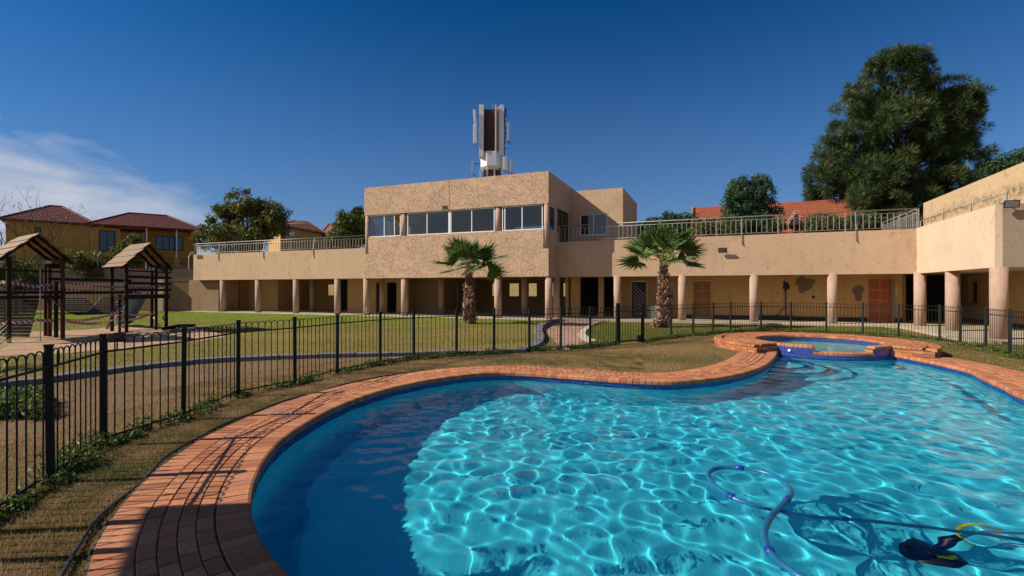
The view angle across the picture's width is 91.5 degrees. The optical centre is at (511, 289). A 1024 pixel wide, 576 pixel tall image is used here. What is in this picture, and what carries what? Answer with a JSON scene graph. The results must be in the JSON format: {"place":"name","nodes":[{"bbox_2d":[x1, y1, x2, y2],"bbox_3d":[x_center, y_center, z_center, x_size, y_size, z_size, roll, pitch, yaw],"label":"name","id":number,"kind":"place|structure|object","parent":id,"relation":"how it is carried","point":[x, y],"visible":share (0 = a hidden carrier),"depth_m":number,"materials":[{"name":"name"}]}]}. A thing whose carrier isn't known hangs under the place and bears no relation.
{"place":"outdoors","nodes":[
{"label":"outdoors","id":0,"kind":"place"},
{"bbox_2d":[0,205,199,268],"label":"yellow house","id":1,"kind":"structure","parent":0,"point":[167,236],"depth_m":46.07,"materials":[{"name":"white paint"}]},
{"bbox_2d":[34,227,40,233],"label":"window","id":2,"kind":"structure","parent":1,"relation":"in","point":[37,228],"depth_m":43.33,"materials":[{"name":"blue glass"}]},
{"bbox_2d":[99,230,114,251],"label":"window","id":3,"kind":"structure","parent":1,"relation":"in","point":[105,242],"depth_m":45.92,"materials":[{"name":"blue glass"}]},
{"bbox_2d":[155,236,182,250],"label":"window","id":4,"kind":"structure","parent":1,"relation":"in","point":[161,242],"depth_m":49.69,"materials":[{"name":"blue glass"}]},
{"bbox_2d":[0,340,544,510],"bbox_3d":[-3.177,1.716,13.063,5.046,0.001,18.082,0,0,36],"label":"worn ground","id":5,"kind":"structure","parent":0,"point":[110,395],"depth_m":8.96,"materials":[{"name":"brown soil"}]},
{"bbox_2d":[0,384,60,421],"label":"ground cover","id":6,"kind":"object","parent":5,"relation":"on","point":[21,402],"visible":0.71,"depth_m":6.73,"materials":[{"name":"green plant"}]},
{"bbox_2d":[0,310,545,381],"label":"lawn","id":7,"kind":"structure","parent":0,"point":[220,317],"depth_m":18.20,"materials":[{"name":"green plant"}]},
{"bbox_2d":[0,358,18,377],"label":"spiky plant","id":8,"kind":"object","parent":7,"relation":"on","point":[2,366],"visible":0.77,"depth_m":8.72,"materials":[{"name":"green plant"}]},
{"bbox_2d":[0,321,24,351],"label":"spiky plant","id":9,"kind":"object","parent":7,"relation":"on","point":[4,341],"visible":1,"depth_m":10.62,"materials":[{"name":"green plant"}]},
{"bbox_2d":[0,253,54,299],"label":"shrub","id":10,"kind":"object","parent":7,"relation":"on","point":[31,279],"visible":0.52,"depth_m":33.97,"materials":[{"name":"green plant"}]},
{"bbox_2d":[0,187,108,299],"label":"bare tree","id":11,"kind":"object","parent":7,"relation":"on","point":[16,234],"visible":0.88,"depth_m":35.58,"materials":[{"name":"brown plant"}]},
{"bbox_2d":[16,251,196,279],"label":"boundary wall","id":12,"kind":"structure","parent":7,"relation":"on","point":[180,274],"depth_m":41.15,"materials":[{"name":"beige concrete"}]},
{"bbox_2d":[0,326,223,355],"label":"sand","id":13,"kind":"structure","parent":7,"relation":"on","point":[32,343],"depth_m":16.30,"materials":[{"name":"beige sand"}]},
{"bbox_2d":[0,233,75,342],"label":"play tower","id":14,"kind":"structure","parent":13,"relation":"on","point":[46,248],"depth_m":16.63,"materials":[{"name":"brown wood"}]},
{"bbox_2d":[107,334,116,341],"bbox_3d":[-12.520,1.515,15.600,0.340,0.270,0.340,0,0,0],"label":"log stump","id":15,"kind":"object","parent":13,"relation":"on","point":[111,339],"visible":0.34,"depth_m":15.48,"materials":[{"name":"brown wood"}]},
{"bbox_2d":[113,332,125,341],"bbox_3d":[-12.413,1.505,15.795,0.340,0.290,0.340,0,0,0],"label":"log stump","id":16,"kind":"object","parent":13,"relation":"on","point":[123,334],"visible":0.44,"depth_m":15.70,"materials":[{"name":"brown wood"}]},
{"bbox_2d":[102,242,174,332],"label":"play tower","id":17,"kind":"structure","parent":13,"relation":"on","point":[152,256],"depth_m":20.06,"materials":[{"name":"brown wood"}]},
{"bbox_2d":[0,311,151,325],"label":"barrier tape","id":18,"kind":"object","parent":17,"relation":"attached to","point":[52,320],"visible":0.84,"depth_m":17.93,"materials":[{"name":"plastic"}]},
{"bbox_2d":[12,288,141,293],"bbox_3d":[-15.715,0.053,17.734,1.110,0.240,5.040,0,0,29],"label":"barrier tape","id":19,"kind":"object","parent":17,"relation":"attached to","point":[133,292],"visible":0.48,"depth_m":17.56,"materials":[{"name":"red plastic"}]},
{"bbox_2d":[48,277,130,314],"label":"rope bridge","id":20,"kind":"structure","parent":17,"relation":"hanging from","point":[91,311],"depth_m":17.69,"materials":[{"name":"brown wood"}]},
{"bbox_2d":[0,280,164,288],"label":"barrier tape","id":21,"kind":"object","parent":20,"relation":"attached to","point":[69,283],"visible":0.83,"depth_m":17.79,"materials":[{"name":"red plastic"}]},
{"bbox_2d":[65,312,151,324],"bbox_3d":[-15.508,1.112,19.451,0.078,0.368,4.530,0,0,-1],"label":"barrier tape","id":22,"kind":"object","parent":17,"relation":"attached to","point":[97,323],"visible":0.84,"depth_m":18.80,"materials":[{"name":"red plastic"}]},
{"bbox_2d":[153,314,202,330],"bbox_3d":[-14.018,1.325,20.625,3.939,0.761,0.343,0,0,29],"label":"barrier tape","id":23,"kind":"object","parent":17,"relation":"attached to","point":[177,328],"visible":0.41,"depth_m":20.27,"materials":[{"name":"plastic"}]},
{"bbox_2d":[162,324,195,330],"bbox_3d":[-13.707,1.510,20.579,0.160,0.192,1.688,0,0,6],"label":"fallen log","id":24,"kind":"object","parent":13,"relation":"on","point":[175,326],"visible":0.89,"depth_m":20.36,"materials":[{"name":"black wood"}]},
{"bbox_2d":[0,280,239,311],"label":"garden wall","id":25,"kind":"structure","parent":7,"relation":"on","point":[178,299],"depth_m":39.31,"materials":[{"name":"beige paint"}]},
{"bbox_2d":[431,234,508,323],"bbox_3d":[-1.978,-0.509,24.213,3.872,4.575,3.147,0,0,0],"label":"fan palm","id":26,"kind":"object","parent":7,"relation":"on","point":[462,250],"visible":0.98,"depth_m":23.84,"materials":[{"name":"green plant"}]},
{"bbox_2d":[269,221,354,251],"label":"ochre house","id":27,"kind":"structure","parent":0,"point":[304,230],"depth_m":64.67,"materials":[{"name":"yellow paint"}]},
{"bbox_2d":[328,283,564,295],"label":"windows","id":28,"kind":"structure","parent":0,"point":[514,289],"depth_m":52.67,"materials":[{"name":"yellow glass"}]},
{"bbox_2d":[0,321,1023,575],"bbox_3d":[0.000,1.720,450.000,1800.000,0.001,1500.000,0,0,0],"label":"ground","id":29,"kind":"structure","parent":0,"point":[722,353],"depth_m":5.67,"materials":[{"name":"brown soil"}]},
{"bbox_2d":[63,247,112,277],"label":"shrub","id":30,"kind":"object","parent":29,"relation":"on","point":[85,263],"visible":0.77,"depth_m":40.64,"materials":[{"name":"green plant"}]},
{"bbox_2d":[104,232,148,268],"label":"shrub","id":31,"kind":"object","parent":29,"relation":"on","point":[132,238],"visible":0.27,"depth_m":41.67,"materials":[{"name":"green plant"}]},
{"bbox_2d":[158,279,164,310],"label":"gate pier","id":32,"kind":"structure","parent":29,"relation":"on","point":[161,304],"depth_m":38.90,"materials":[{"name":"paint"}]},
{"bbox_2d":[59,371,418,575],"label":"irrigation pipe","id":33,"kind":"object","parent":29,"relation":"on","point":[75,551],"visible":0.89,"depth_m":4.69,"materials":[{"name":"black plastic"}]},
{"bbox_2d":[188,187,292,253],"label":"broadleaf tree","id":34,"kind":"object","parent":29,"relation":"on","point":[268,220],"visible":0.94,"depth_m":47.14,"materials":[{"name":"green plant"}]},
{"bbox_2d":[0,318,559,388],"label":"kerb","id":35,"kind":"structure","parent":29,"relation":"on","point":[119,369],"depth_m":12.13,"materials":[{"name":"concrete"}]},
{"bbox_2d":[322,205,364,248],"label":"broadleaf tree","id":36,"kind":"object","parent":29,"relation":"on","point":[352,223],"visible":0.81,"depth_m":44.99,"materials":[{"name":"green plant"}]},
{"bbox_2d":[471,104,512,176],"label":"aerial tower","id":37,"kind":"structure","parent":29,"relation":"on","point":[492,148],"depth_m":56.90,"materials":[{"name":"white metal"}]},
{"bbox_2d":[0,302,1023,506],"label":"pool fence","id":38,"kind":"object","parent":29,"relation":"on","point":[48,366],"visible":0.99,"depth_m":8.02,"materials":[{"name":"black metal"}]},
{"bbox_2d":[620,306,641,343],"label":"pool gate","id":39,"kind":"structure","parent":38,"relation":"attached to","point":[639,338],"depth_m":16.10,"materials":[{"name":"black metal"}]},
{"bbox_2d":[0,327,1023,520],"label":"fence creeper","id":40,"kind":"object","parent":29,"relation":"on","point":[74,466],"visible":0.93,"depth_m":6.32,"materials":[{"name":"green plant"}]},
{"bbox_2d":[344,332,724,372],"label":"dry grass","id":41,"kind":"structure","parent":29,"relation":"on","point":[666,361],"depth_m":12.82,"materials":[{"name":"brown plant"}]},
{"bbox_2d":[577,321,604,342],"bbox_3d":[3.353,1.725,21.426,0.994,0.190,10.784,0,0,12],"label":"path edging","id":42,"kind":"object","parent":29,"relation":"on","point":[583,334],"visible":0.34,"depth_m":18.66,"materials":[{"name":"concrete"}]},
{"bbox_2d":[180,162,1023,344],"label":"clubhouse","id":43,"kind":"structure","parent":29,"relation":"on","point":[974,258],"depth_m":28.35,"materials":[{"name":"paint"}]},
{"bbox_2d":[195,235,364,259],"bbox_3d":[-16.974,-2.892,35.367,16.104,1.350,0.213,0,0,22],"label":"terrace railing","id":44,"kind":"object","parent":43,"relation":"on","point":[263,250],"visible":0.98,"depth_m":35.40,"materials":[{"name":"metal"}]},
{"bbox_2d":[369,214,400,236],"bbox_3d":[-8.126,-4.088,31.794,2.469,1.405,0.043,0,0,22],"label":"window","id":45,"kind":"structure","parent":43,"relation":"in","point":[379,225],"depth_m":31.85,"materials":[{"name":"glass"}]},
{"bbox_2d":[407,210,448,235],"bbox_3d":[-5.147,-4.088,30.600,2.957,1.405,0.043,0,0,22],"label":"window","id":46,"kind":"structure","parent":43,"relation":"in","point":[446,210],"depth_m":30.60,"materials":[{"name":"white metal"}]},
{"bbox_2d":[451,207,494,232],"bbox_3d":[-2.344,-4.088,29.476,2.891,1.405,0.043,0,0,22],"label":"window","id":47,"kind":"structure","parent":43,"relation":"in","point":[491,207],"depth_m":29.47,"materials":[{"name":"white metal"}]},
{"bbox_2d":[502,204,542,230],"bbox_3d":[0.577,-4.088,28.305,2.461,1.405,0.043,0,0,22],"label":"window","id":48,"kind":"structure","parent":43,"relation":"in","point":[535,204],"depth_m":28.37,"materials":[{"name":"white metal"}]},
{"bbox_2d":[550,205,554,230],"bbox_3d":[2.276,-4.086,28.461,0.035,1.408,1.110,0,0,22],"label":"window","id":49,"kind":"structure","parent":43,"relation":"in","point":[552,209],"depth_m":28.58,"materials":[{"name":"black glass"}]},
{"bbox_2d":[557,209,567,241],"bbox_3d":[3.054,-3.320,30.455,0.043,2.940,2.530,0,0,22],"label":"terrace door","id":50,"kind":"structure","parent":43,"relation":"in","point":[562,218],"depth_m":30.57,"materials":[{"name":"black glass"}]},
{"bbox_2d":[580,213,606,235],"bbox_3d":[5.146,-4.115,31.493,1.731,1.330,0.043,0,0,22],"label":"window","id":51,"kind":"structure","parent":43,"relation":"in","point":[604,213],"depth_m":31.47,"materials":[{"name":"white metal"}]},
{"bbox_2d":[632,282,645,316],"bbox_3d":[7.567,0.570,29.712,0.815,2.120,0.070,0,0,22],"label":"slatted door","id":52,"kind":"structure","parent":43,"relation":"in","point":[638,288],"depth_m":29.72,"materials":[{"name":"metal"}]},
{"bbox_2d":[668,282,673,298],"bbox_3d":[9.229,0.050,28.983,0.372,1.000,0.035,0,0,22],"label":"small window","id":53,"kind":"structure","parent":43,"relation":"in","point":[671,285],"depth_m":28.95,"materials":[{"name":"grey glass"}]},
{"bbox_2d":[695,282,709,318],"bbox_3d":[10.798,0.585,28.348,0.785,2.070,0.058,0,0,22],"label":"door","id":54,"kind":"structure","parent":43,"relation":"in","point":[702,289],"depth_m":28.33,"materials":[{"name":"brown wood"}]},
{"bbox_2d":[559,208,919,242],"bbox_3d":[10.683,-3.037,26.036,17.203,1.480,0.213,0,0,22],"label":"terrace railing","id":55,"kind":"object","parent":43,"relation":"on","point":[741,220],"visible":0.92,"depth_m":25.15,"materials":[{"name":"metal"}]},
{"bbox_2d":[870,280,889,321],"bbox_3d":[18.569,0.560,25.214,0.846,2.120,0.092,0,0,22],"label":"door","id":56,"kind":"structure","parent":43,"relation":"in","point":[879,289],"depth_m":25.22,"materials":[{"name":"red wood"}]},
{"bbox_2d":[882,209,917,229],"bbox_3d":[19.665,-3.279,25.401,0.057,0.997,5.006,0,0,22],"label":"terrace railing","id":57,"kind":"object","parent":43,"relation":"on","point":[883,224],"visible":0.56,"depth_m":24.68,"materials":[{"name":"metal"}]},
{"bbox_2d":[920,192,1007,226],"bbox_3d":[20.582,-3.204,23.121,0.057,1.147,8.555,0,0,22],"label":"terrace railing","id":58,"kind":"object","parent":43,"relation":"on","point":[1006,195],"visible":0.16,"depth_m":21.81,"materials":[{"name":"metal"}]},
{"bbox_2d":[260,353,1023,475],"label":"pool basin","id":59,"kind":"object","parent":29,"relation":"in","point":[574,381],"visible":0.05,"depth_m":9.66,"materials":[{"name":"blue tile"}]},
{"bbox_2d":[252,356,1023,575],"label":"water","id":60,"kind":"structure","parent":59,"relation":"in","point":[891,467],"depth_m":4.77,"materials":[{"name":"blue liquid"}]},
{"bbox_2d":[705,465,805,575],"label":"pool cleaner hose","id":61,"kind":"object","parent":60,"relation":"on","point":[767,522],"visible":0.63,"depth_m":4.23,"materials":[{"name":"blue plastic"}]},
{"bbox_2d":[648,306,657,318],"bbox_3d":[8.067,1.307,28.251,0.665,0.775,0.570,0,0,22],"label":"slatted bin","id":62,"kind":"object","parent":29,"relation":"on","point":[655,314],"visible":0.36,"depth_m":28.03,"materials":[{"name":"metal"}]},
{"bbox_2d":[637,211,705,238],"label":"broadleaf tree","id":63,"kind":"object","parent":29,"relation":"on","point":[681,226],"visible":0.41,"depth_m":49.11,"materials":[{"name":"green plant"}]},
{"bbox_2d":[692,215,787,236],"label":"shrub","id":64,"kind":"object","parent":29,"relation":"on","point":[706,225],"visible":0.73,"depth_m":40.08,"materials":[{"name":"green plant"}]},
{"bbox_2d":[718,173,785,235],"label":"broadleaf tree","id":65,"kind":"object","parent":29,"relation":"on","point":[739,201],"visible":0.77,"depth_m":41.25,"materials":[{"name":"green plant"}]},
{"bbox_2d":[691,199,871,236],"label":"red roof house","id":66,"kind":"structure","parent":29,"relation":"on","point":[834,205],"depth_m":45.52,"materials":[{"name":"tile"}]},
{"bbox_2d":[714,332,941,357],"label":"spa pool","id":67,"kind":"structure","parent":29,"relation":"in","point":[828,345],"depth_m":14.01,"materials":[{"name":"orange brick"}]},
{"bbox_2d":[802,207,922,232],"bbox_3d":[25.628,-2.087,36.067,8.634,7.977,3.228,0,0,0],"label":"shrub","id":68,"kind":"object","parent":29,"relation":"on","point":[864,221],"visible":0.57,"depth_m":35.66,"materials":[{"name":"green leaves"},{"name":"woody stems"}]},
{"bbox_2d":[800,39,1002,229],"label":"pine tree","id":69,"kind":"object","parent":29,"relation":"on","point":[943,146],"visible":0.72,"depth_m":44.28,"materials":[{"name":"green plant"}]},
{"bbox_2d":[888,337,1023,368],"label":"dry grass","id":70,"kind":"structure","parent":29,"relation":"on","point":[955,348],"depth_m":13.02,"materials":[{"name":"brown plant"}]},
{"bbox_2d":[972,146,1023,179],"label":"broadleaf tree","id":71,"kind":"object","parent":29,"relation":"on","point":[997,165],"visible":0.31,"depth_m":36.08,"materials":[{"name":"green plant"}]},
{"bbox_2d":[0,0,1023,264],"label":"sky","id":72,"kind":"structure","parent":0,"point":[108,108],"materials":[{"name":"blue"}]},
{"bbox_2d":[83,351,1023,575],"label":"pool paving","id":73,"kind":"structure","parent":0,"point":[186,511],"depth_m":4.47,"materials":[{"name":"brick"}]},
{"bbox_2d":[544,321,594,349],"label":"path","id":74,"kind":"structure","parent":0,"point":[569,332],"depth_m":20.21,"materials":[{"name":"brick"}]},
{"bbox_2d":[652,318,662,327],"bbox_3d":[6.435,1.478,22.204,0.475,0.483,0.523,0,0,0],"label":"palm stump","id":75,"kind":"object","parent":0,"point":[655,322],"visible":0.73,"depth_m":22.10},
{"bbox_2d":[587,323,1022,357],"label":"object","id":76,"kind":"structure","parent":0,"point":[761,331],"depth_m":19.81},
{"bbox_2d":[615,221,708,327],"bbox_3d":[6.797,-0.670,22.544,4.128,4.952,3.742,0,0,0],"label":"fan palm","id":77,"kind":"object","parent":76,"relation":"on","point":[665,239],"visible":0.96,"depth_m":22.32,"materials":[{"name":"green plant"}]},
{"bbox_2d":[587,322,1022,357],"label":"lawn grass","id":78,"kind":"structure","parent":76,"relation":"on","point":[629,327],"depth_m":20.91,"materials":[{"name":"green plant"}]}
]}

